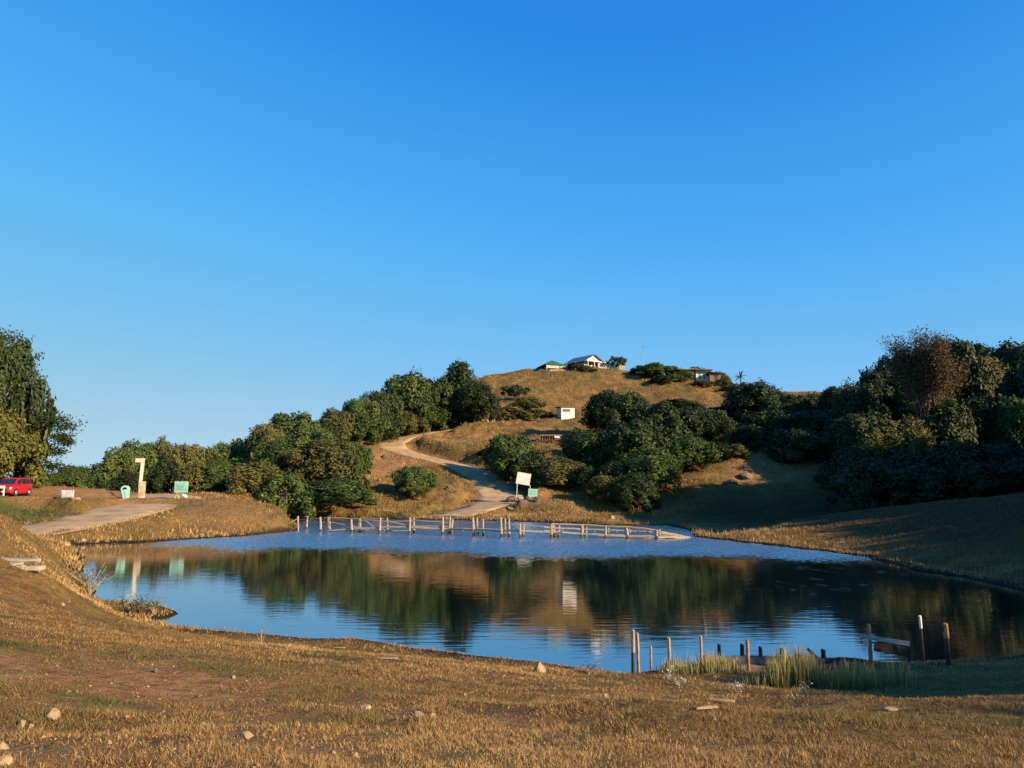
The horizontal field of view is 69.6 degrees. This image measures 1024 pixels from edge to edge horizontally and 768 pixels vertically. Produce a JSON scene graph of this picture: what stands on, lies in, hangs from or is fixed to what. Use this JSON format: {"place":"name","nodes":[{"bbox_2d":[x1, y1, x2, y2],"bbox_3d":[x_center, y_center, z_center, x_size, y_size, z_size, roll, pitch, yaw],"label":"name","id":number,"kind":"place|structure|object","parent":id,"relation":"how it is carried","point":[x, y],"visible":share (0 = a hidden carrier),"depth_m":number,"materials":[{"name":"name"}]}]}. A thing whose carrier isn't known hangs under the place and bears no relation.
{"place":"outdoors","nodes":[
{"label":"outdoors","id":0,"kind":"place"},
{"bbox_2d":[20,494,200,534],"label":"shore road","id":1,"kind":"structure","parent":0,"point":[105,515],"depth_m":55.75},
{"bbox_2d":[376,428,519,516],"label":"hill road","id":2,"kind":"structure","parent":0,"point":[495,491],"depth_m":106.15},
{"bbox_2d":[0,366,1023,767],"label":"ground","id":3,"kind":"structure","parent":0,"point":[56,502],"depth_m":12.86,"materials":[{"name":"brown plant"}]},
{"bbox_2d":[0,478,31,495],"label":"parked car","id":4,"kind":"object","parent":3,"relation":"on","point":[15,486],"visible":0.97,"depth_m":61.40,"materials":[{"name":"red paint"}]},
{"bbox_2d":[3,558,45,570],"bbox_3d":[-11.205,4.166,16.511,1.365,0.506,0.616,0,-8,0],"label":"ruined bench","id":5,"kind":"object","parent":3,"relation":"on","point":[17,561],"visible":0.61,"depth_m":16.60,"materials":[{"name":"grey wood"}]},
{"bbox_2d":[0,405,52,487],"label":"tree","id":6,"kind":"object","parent":3,"relation":"on","point":[16,448],"visible":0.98,"depth_m":66.40,"materials":[{"name":"green plant"}]},
{"bbox_2d":[0,324,56,482],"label":"tree","id":7,"kind":"object","parent":3,"relation":"on","point":[18,371],"visible":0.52,"depth_m":70.72,"materials":[{"name":"green plant"}]},
{"bbox_2d":[11,379,56,459],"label":"tree","id":8,"kind":"object","parent":3,"relation":"on","point":[32,407],"visible":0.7,"depth_m":69.46,"materials":[{"name":"green plant"}]},
{"bbox_2d":[28,408,87,485],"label":"spindly tree","id":9,"kind":"object","parent":3,"relation":"on","point":[63,438],"visible":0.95,"depth_m":67.95,"materials":[{"name":"green plant"}]},
{"bbox_2d":[52,464,98,488],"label":"tree","id":10,"kind":"object","parent":3,"relation":"on","point":[75,476],"visible":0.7,"depth_m":78.73,"materials":[{"name":"green plant"}]},
{"bbox_2d":[61,555,124,594],"bbox_3d":[-12.943,5.850,22.520,1.731,1.226,1.632,0,-8,0],"label":"twig bush","id":11,"kind":"object","parent":3,"relation":"on","point":[89,590],"visible":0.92,"depth_m":22.53,"materials":[{"name":"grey plant"}]},
{"bbox_2d":[93,444,144,488],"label":"tree","id":12,"kind":"object","parent":3,"relation":"on","point":[117,462],"visible":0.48,"depth_m":98.63,"materials":[{"name":"green plant"}]},
{"bbox_2d":[98,469,152,492],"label":"tree","id":13,"kind":"object","parent":3,"relation":"on","point":[129,479],"visible":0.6,"depth_m":90.97,"materials":[{"name":"green plant"}]},
{"bbox_2d":[106,588,155,613],"bbox_3d":[-11.715,6.736,22.641,1.350,0.850,1.095,2,-8,-12],"label":"spit weed","id":14,"kind":"object","parent":3,"relation":"on","point":[135,602],"visible":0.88,"depth_m":22.45,"materials":[{"name":"green plant"}]},
{"bbox_2d":[117,438,159,475],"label":"tree","id":15,"kind":"object","parent":3,"relation":"on","point":[147,451],"visible":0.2,"depth_m":103.24,"materials":[{"name":"green plant"}]},
{"bbox_2d":[145,457,178,493],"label":"tree","id":16,"kind":"object","parent":3,"relation":"on","point":[159,477],"visible":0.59,"depth_m":94.01,"materials":[{"name":"green plant"}]},
{"bbox_2d":[162,441,219,490],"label":"tree","id":17,"kind":"object","parent":3,"relation":"on","point":[181,454],"visible":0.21,"depth_m":103.93,"materials":[{"name":"green plant"}]},
{"bbox_2d":[169,460,215,493],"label":"tree","id":18,"kind":"object","parent":3,"relation":"on","point":[190,472],"visible":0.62,"depth_m":92.62,"materials":[{"name":"green plant"}]},
{"bbox_2d":[190,454,240,492],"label":"tree","id":19,"kind":"object","parent":3,"relation":"on","point":[218,469],"visible":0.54,"depth_m":93.30,"materials":[{"name":"green plant"}]},
{"bbox_2d":[202,440,234,461],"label":"tree","id":20,"kind":"object","parent":3,"relation":"on","point":[226,452],"visible":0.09,"depth_m":108.30,"materials":[{"name":"green plant"}]},
{"bbox_2d":[222,429,251,457],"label":"tree","id":21,"kind":"object","parent":3,"relation":"on","point":[238,446],"visible":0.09,"depth_m":111.62,"materials":[{"name":"green plant"}]},
{"bbox_2d":[225,459,285,494],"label":"tree","id":22,"kind":"object","parent":3,"relation":"on","point":[259,472],"visible":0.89,"depth_m":85.25,"materials":[{"name":"green plant"}]},
{"bbox_2d":[241,421,288,462],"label":"tree","id":23,"kind":"object","parent":3,"relation":"on","point":[265,433],"visible":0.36,"depth_m":105.91,"materials":[{"name":"green plant"}]},
{"bbox_2d":[240,436,313,474],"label":"tree","id":24,"kind":"object","parent":3,"relation":"on","point":[271,452],"visible":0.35,"depth_m":95.64,"materials":[{"name":"green plant"}]},
{"bbox_2d":[254,469,317,518],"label":"tree","id":25,"kind":"object","parent":3,"relation":"on","point":[281,488],"visible":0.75,"depth_m":83.59,"materials":[{"name":"green plant"}]},
{"bbox_2d":[268,410,321,436],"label":"tree","id":26,"kind":"object","parent":3,"relation":"on","point":[288,424],"visible":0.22,"depth_m":110.24,"materials":[{"name":"green plant"}]},
{"bbox_2d":[275,428,337,449],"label":"tree","id":27,"kind":"object","parent":3,"relation":"on","point":[301,438],"visible":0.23,"depth_m":98.36,"materials":[{"name":"green plant"}]},
{"bbox_2d":[277,437,363,481],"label":"tree","id":28,"kind":"object","parent":3,"relation":"on","point":[321,456],"visible":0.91,"depth_m":91.93,"materials":[{"name":"green plant"}]},
{"bbox_2d":[289,478,377,506],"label":"tree","id":29,"kind":"object","parent":3,"relation":"on","point":[329,492],"visible":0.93,"depth_m":84.05,"materials":[{"name":"green plant"}]},
{"bbox_2d":[316,407,362,442],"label":"tree","id":30,"kind":"object","parent":3,"relation":"on","point":[342,421],"visible":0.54,"depth_m":119.47,"materials":[{"name":"green plant"}]},
{"bbox_2d":[333,436,374,487],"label":"tree","id":31,"kind":"object","parent":3,"relation":"on","point":[365,457],"visible":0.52,"depth_m":94.79,"materials":[{"name":"green plant"}]},
{"bbox_2d":[338,396,392,437],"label":"tree","id":32,"kind":"object","parent":3,"relation":"on","point":[361,407],"visible":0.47,"depth_m":127.79,"materials":[{"name":"green plant"}]},
{"bbox_2d":[349,414,381,442],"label":"tree","id":33,"kind":"object","parent":3,"relation":"on","point":[367,430],"visible":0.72,"depth_m":121.19,"materials":[{"name":"green plant"}]},
{"bbox_2d":[359,389,403,440],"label":"tree","id":34,"kind":"object","parent":3,"relation":"on","point":[388,404],"visible":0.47,"depth_m":131.92,"materials":[{"name":"green plant"}]},
{"bbox_2d":[378,411,402,440],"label":"tree","id":35,"kind":"object","parent":3,"relation":"on","point":[394,431],"visible":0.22,"depth_m":131.03,"materials":[{"name":"green plant"}]},
{"bbox_2d":[380,366,433,434],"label":"tree","id":36,"kind":"object","parent":3,"relation":"on","point":[412,390],"visible":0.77,"depth_m":138.82,"materials":[{"name":"green plant"}]},
{"bbox_2d":[398,411,429,435],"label":"tree","id":37,"kind":"object","parent":3,"relation":"on","point":[407,418],"visible":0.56,"depth_m":136.62,"materials":[{"name":"green plant"}]},
{"bbox_2d":[390,464,439,494],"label":"tree","id":38,"kind":"object","parent":3,"relation":"on","point":[417,476],"visible":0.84,"depth_m":96.04,"materials":[{"name":"green plant"}]},
{"bbox_2d":[414,408,448,432],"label":"tree","id":39,"kind":"object","parent":3,"relation":"on","point":[431,416],"visible":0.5,"depth_m":140.51,"materials":[{"name":"green plant"}]},
{"bbox_2d":[425,375,455,430],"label":"tree","id":40,"kind":"object","parent":3,"relation":"on","point":[440,385],"visible":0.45,"depth_m":142.59,"materials":[{"name":"green plant"}]},
{"bbox_2d":[431,388,470,428],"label":"tree","id":41,"kind":"object","parent":3,"relation":"on","point":[446,413],"visible":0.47,"depth_m":141.90,"materials":[{"name":"green plant"}]},
{"bbox_2d":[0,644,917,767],"bbox_3d":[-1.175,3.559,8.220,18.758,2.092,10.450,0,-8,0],"label":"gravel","id":42,"kind":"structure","parent":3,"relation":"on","point":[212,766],"depth_m":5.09,"materials":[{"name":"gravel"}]},
{"bbox_2d":[440,360,487,427],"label":"tree","id":43,"kind":"object","parent":3,"relation":"on","point":[458,375],"visible":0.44,"depth_m":146.38,"materials":[{"name":"green plant"}]},
{"bbox_2d":[448,379,501,422],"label":"tree","id":44,"kind":"object","parent":3,"relation":"on","point":[476,400],"visible":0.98,"depth_m":140.62,"materials":[{"name":"green plant"}]},
{"bbox_2d":[298,516,690,538],"bbox_3d":[-3.071,11.590,57.765,33.167,2.474,3.971,-2,-8,18],"label":"wooden rail fence","id":45,"kind":"object","parent":3,"relation":"on","point":[473,529],"visible":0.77,"depth_m":55.68,"materials":[{"name":"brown wood"}]},
{"bbox_2d":[480,432,534,481],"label":"tree","id":46,"kind":"object","parent":3,"relation":"on","point":[502,452],"visible":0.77,"depth_m":106.32,"materials":[{"name":"green plant"}]},
{"bbox_2d":[0,484,1023,632],"bbox_3d":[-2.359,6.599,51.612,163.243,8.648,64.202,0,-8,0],"label":"bank grass","id":47,"kind":"structure","parent":3,"relation":"on","point":[51,545],"depth_m":44.65,"materials":[{"name":"plant"}]},
{"bbox_2d":[495,405,533,420],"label":"shrub","id":48,"kind":"object","parent":3,"relation":"on","point":[515,410],"visible":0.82,"depth_m":147.97,"materials":[{"name":"green plant"}]},
{"bbox_2d":[130,366,915,517],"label":"hillside grass","id":49,"kind":"structure","parent":3,"relation":"on","point":[782,504],"depth_m":97.93,"materials":[{"name":"plant"}]},
{"bbox_2d":[508,447,550,488],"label":"tree","id":50,"kind":"object","parent":3,"relation":"on","point":[529,461],"visible":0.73,"depth_m":101.94,"materials":[{"name":"green plant"}]},
{"bbox_2d":[513,395,546,409],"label":"tree","id":51,"kind":"object","parent":3,"relation":"on","point":[534,402],"visible":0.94,"depth_m":154.64,"materials":[{"name":"green plant"}]},
{"bbox_2d":[525,457,586,485],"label":"tree","id":52,"kind":"object","parent":3,"relation":"on","point":[557,470],"visible":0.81,"depth_m":98.73,"materials":[{"name":"green plant"}]},
{"bbox_2d":[555,426,590,458],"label":"tree","id":53,"kind":"object","parent":3,"relation":"on","point":[565,441],"visible":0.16,"depth_m":109.10,"materials":[{"name":"green plant"}]},
{"bbox_2d":[563,465,599,489],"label":"tree","id":54,"kind":"object","parent":3,"relation":"on","point":[584,474],"visible":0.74,"depth_m":97.18,"materials":[{"name":"green plant"}]},
{"bbox_2d":[564,354,606,366],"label":"gabled house","id":55,"kind":"structure","parent":3,"relation":"on","point":[593,360],"depth_m":195.56,"materials":[{"name":"white paint"}]},
{"bbox_2d":[566,428,629,470],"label":"tree","id":56,"kind":"object","parent":3,"relation":"on","point":[582,445],"visible":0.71,"depth_m":103.16,"materials":[{"name":"green plant"}]},
{"bbox_2d":[581,472,623,501],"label":"tree","id":57,"kind":"object","parent":3,"relation":"on","point":[605,484],"visible":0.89,"depth_m":90.95,"materials":[{"name":"green plant"}]},
{"bbox_2d":[578,389,633,430],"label":"tree","id":58,"kind":"object","parent":3,"relation":"on","point":[598,405],"visible":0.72,"depth_m":126.25,"materials":[{"name":"green plant"}]},
{"bbox_2d":[594,458,648,483],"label":"tree","id":59,"kind":"object","parent":3,"relation":"on","point":[613,469],"visible":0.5,"depth_m":94.50,"materials":[{"name":"green plant"}]},
{"bbox_2d":[603,388,650,425],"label":"tree","id":60,"kind":"object","parent":3,"relation":"on","point":[636,398],"visible":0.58,"depth_m":124.12,"materials":[{"name":"green plant"}]},
{"bbox_2d":[591,418,672,467],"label":"tree","id":61,"kind":"object","parent":3,"relation":"on","point":[638,434],"visible":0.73,"depth_m":100.85,"materials":[{"name":"green plant"}]},
{"bbox_2d":[612,471,661,511],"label":"tree","id":62,"kind":"object","parent":3,"relation":"on","point":[639,488],"visible":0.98,"depth_m":87.62,"materials":[{"name":"green plant"}]},
{"bbox_2d":[625,445,683,492],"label":"tree","id":63,"kind":"object","parent":3,"relation":"on","point":[660,468],"visible":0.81,"depth_m":93.65,"materials":[{"name":"green plant"}]},
{"bbox_2d":[637,362,675,376],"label":"bush","id":64,"kind":"object","parent":3,"relation":"on","point":[653,369],"visible":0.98,"depth_m":181.92,"materials":[{"name":"green plant"}]},
{"bbox_2d":[630,398,690,441],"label":"tree","id":65,"kind":"object","parent":3,"relation":"on","point":[668,420],"visible":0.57,"depth_m":107.42,"materials":[{"name":"green plant"}]},
{"bbox_2d":[652,398,705,408],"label":"tree","id":66,"kind":"object","parent":3,"relation":"on","point":[680,403],"visible":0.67,"depth_m":155.64,"materials":[{"name":"green plant"}]},
{"bbox_2d":[664,434,722,472],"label":"tree","id":67,"kind":"object","parent":3,"relation":"on","point":[688,451],"visible":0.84,"depth_m":101.59,"materials":[{"name":"green plant"}]},
{"bbox_2d":[679,406,720,441],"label":"tree","id":68,"kind":"object","parent":3,"relation":"on","point":[699,424],"visible":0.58,"depth_m":110.55,"materials":[{"name":"green plant"}]},
{"bbox_2d":[652,649,756,674],"bbox_3d":[3.747,5.446,14.521,2.101,0.786,1.684,0,-8,0],"label":"reed clump","id":69,"kind":"object","parent":3,"relation":"on","point":[711,666],"visible":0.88,"depth_m":14.10,"materials":[{"name":"green plant"}]},
{"bbox_2d":[696,408,738,440],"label":"tree","id":70,"kind":"object","parent":3,"relation":"on","point":[723,422],"visible":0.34,"depth_m":114.09,"materials":[{"name":"green plant"}]},
{"bbox_2d":[723,443,750,457],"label":"tree","id":71,"kind":"object","parent":3,"relation":"on","point":[738,449],"visible":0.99,"depth_m":104.73,"materials":[{"name":"green plant"}]},
{"bbox_2d":[729,423,769,448],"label":"tree","id":72,"kind":"object","parent":3,"relation":"on","point":[752,435],"visible":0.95,"depth_m":112.44,"materials":[{"name":"green plant"}]},
{"bbox_2d":[719,377,784,421],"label":"tree","id":73,"kind":"object","parent":3,"relation":"on","point":[757,396],"visible":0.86,"depth_m":129.04,"materials":[{"name":"green plant"}]},
{"bbox_2d":[730,405,805,443],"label":"tree","id":74,"kind":"object","parent":3,"relation":"on","point":[772,419],"visible":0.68,"depth_m":115.41,"materials":[{"name":"green plant"}]},
{"bbox_2d":[699,655,852,668],"bbox_3d":[5.618,5.965,15.740,3.134,0.297,0.318,-1,-8,6],"label":"sunken log","id":75,"kind":"object","parent":3,"relation":"on","point":[759,661],"visible":0.31,"depth_m":15.71,"materials":[{"name":"brown wood"}]},
{"bbox_2d":[759,643,829,687],"bbox_3d":[4.945,4.877,12.875,1.220,0.831,2.060,-3,-8,18],"label":"reed clump","id":76,"kind":"object","parent":3,"relation":"on","point":[779,672],"visible":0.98,"depth_m":12.30,"materials":[{"name":"green plant"}]},
{"bbox_2d":[779,394,815,411],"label":"tree","id":77,"kind":"object","parent":3,"relation":"on","point":[793,402],"visible":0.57,"depth_m":132.79,"materials":[{"name":"green plant"}]},
{"bbox_2d":[765,423,832,462],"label":"tree","id":78,"kind":"object","parent":3,"relation":"on","point":[794,444],"visible":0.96,"depth_m":103.37,"materials":[{"name":"green plant"}]},
{"bbox_2d":[783,408,832,436],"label":"tree","id":79,"kind":"object","parent":3,"relation":"on","point":[817,420],"visible":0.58,"depth_m":114.09,"materials":[{"name":"green plant"}]},
{"bbox_2d":[811,386,842,411],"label":"tree","id":80,"kind":"object","parent":3,"relation":"on","point":[825,398],"visible":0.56,"depth_m":127.74,"materials":[{"name":"green plant"}]},
{"bbox_2d":[812,444,890,487],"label":"tree","id":81,"kind":"object","parent":3,"relation":"on","point":[842,458],"visible":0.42,"depth_m":91.61,"materials":[{"name":"green plant"}]},
{"bbox_2d":[823,652,881,690],"bbox_3d":[5.803,4.844,12.567,0.951,0.689,1.838,-4,-9,28],"label":"reed clump","id":82,"kind":"object","parent":3,"relation":"on","point":[841,679],"visible":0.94,"depth_m":12.10,"materials":[{"name":"green plant"}]},
{"bbox_2d":[827,377,892,426],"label":"tree","id":83,"kind":"object","parent":3,"relation":"on","point":[852,399],"visible":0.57,"depth_m":105.61,"materials":[{"name":"green plant"}]},
{"bbox_2d":[829,405,890,457],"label":"tree","id":84,"kind":"object","parent":3,"relation":"on","point":[851,428],"visible":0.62,"depth_m":96.44,"materials":[{"name":"green plant"}]},
{"bbox_2d":[825,456,913,506],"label":"tree","id":85,"kind":"object","parent":3,"relation":"on","point":[872,476],"visible":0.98,"depth_m":79.80,"materials":[{"name":"green plant"}]},
{"bbox_2d":[866,623,872,671],"bbox_3d":[7.308,5.622,14.987,0.071,1.440,0.089,0,-8,0],"label":"stake","id":86,"kind":"object","parent":3,"relation":"on","point":[870,654],"visible":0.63,"depth_m":15.00,"materials":[{"name":"brown wood"}]},
{"bbox_2d":[860,634,910,662],"bbox_3d":[7.617,5.375,15.017,1.153,0.589,0.337,0,-8,0],"label":"broken plank rail","id":87,"kind":"object","parent":86,"relation":"attached to","point":[892,649],"visible":0.99,"depth_m":15.02,"materials":[{"name":"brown wood"}]},
{"bbox_2d":[849,364,902,411],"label":"tree","id":88,"kind":"object","parent":3,"relation":"on","point":[881,379],"visible":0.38,"depth_m":110.00,"materials":[{"name":"green plant"}]},
{"bbox_2d":[866,659,919,688],"bbox_3d":[6.484,4.863,12.616,0.824,0.666,1.843,-4,-9,29],"label":"reed clump","id":89,"kind":"object","parent":3,"relation":"on","point":[891,675],"visible":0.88,"depth_m":12.37,"materials":[{"name":"green plant"}]},
{"bbox_2d":[851,417,935,460],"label":"tree","id":90,"kind":"object","parent":3,"relation":"on","point":[889,427],"visible":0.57,"depth_m":93.06,"materials":[{"name":"green plant"}]},
{"bbox_2d":[891,414,935,455],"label":"tree","id":91,"kind":"object","parent":3,"relation":"on","point":[914,426],"visible":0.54,"depth_m":92.47,"materials":[{"name":"green plant"}]},
{"bbox_2d":[889,385,956,422],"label":"tree","id":92,"kind":"object","parent":3,"relation":"on","point":[900,409],"visible":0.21,"depth_m":103.08,"materials":[{"name":"green plant"}]},
{"bbox_2d":[876,324,974,434],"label":"dead tree","id":93,"kind":"object","parent":3,"relation":"on","point":[922,371],"visible":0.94,"depth_m":97.40,"materials":[{"name":"brown plant"}]},
{"bbox_2d":[942,623,951,665],"bbox_3d":[9.223,5.762,15.573,0.126,1.373,0.097,-4,-9,30],"label":"stake","id":94,"kind":"object","parent":3,"relation":"on","point":[946,643],"visible":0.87,"depth_m":15.58,"materials":[{"name":"brown wood"}]},
{"bbox_2d":[914,397,986,457],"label":"tree","id":95,"kind":"object","parent":3,"relation":"on","point":[953,424],"visible":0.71,"depth_m":95.11,"materials":[{"name":"green plant"}]},
{"bbox_2d":[926,440,989,464],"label":"tree","id":96,"kind":"object","parent":3,"relation":"on","point":[951,453],"visible":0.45,"depth_m":86.11,"materials":[{"name":"green plant"}]},
{"bbox_2d":[929,334,996,401],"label":"tree","id":97,"kind":"object","parent":3,"relation":"on","point":[961,349],"visible":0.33,"depth_m":109.50,"materials":[{"name":"green plant"}]},
{"bbox_2d":[957,392,1010,447],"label":"tree","id":98,"kind":"object","parent":3,"relation":"on","point":[984,410],"visible":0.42,"depth_m":98.32,"materials":[{"name":"green plant"}]},
{"bbox_2d":[955,355,1013,398],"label":"tree","id":99,"kind":"object","parent":3,"relation":"on","point":[1000,373],"visible":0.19,"depth_m":110.20,"materials":[{"name":"green plant"}]},
{"bbox_2d":[978,337,1023,373],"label":"tree","id":100,"kind":"object","parent":3,"relation":"on","point":[1007,352],"visible":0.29,"depth_m":115.94,"materials":[{"name":"green plant"}]},
{"bbox_2d":[987,394,1023,448],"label":"tree","id":101,"kind":"object","parent":3,"relation":"on","point":[1013,415],"visible":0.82,"depth_m":95.02,"materials":[{"name":"green plant"}]},
{"bbox_2d":[993,356,1023,399],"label":"tree","id":102,"kind":"object","parent":3,"relation":"on","point":[1011,384],"visible":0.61,"depth_m":101.10,"materials":[{"name":"green plant"}]},
{"bbox_2d":[0,0,1023,478],"label":"sky","id":103,"kind":"structure","parent":0,"point":[219,218],"materials":[{"name":"blue"}]},
{"bbox_2d":[72,518,1023,672],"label":"water","id":104,"kind":"structure","parent":0,"point":[575,600],"depth_m":26.93,"materials":[{"name":"blue liquid"}]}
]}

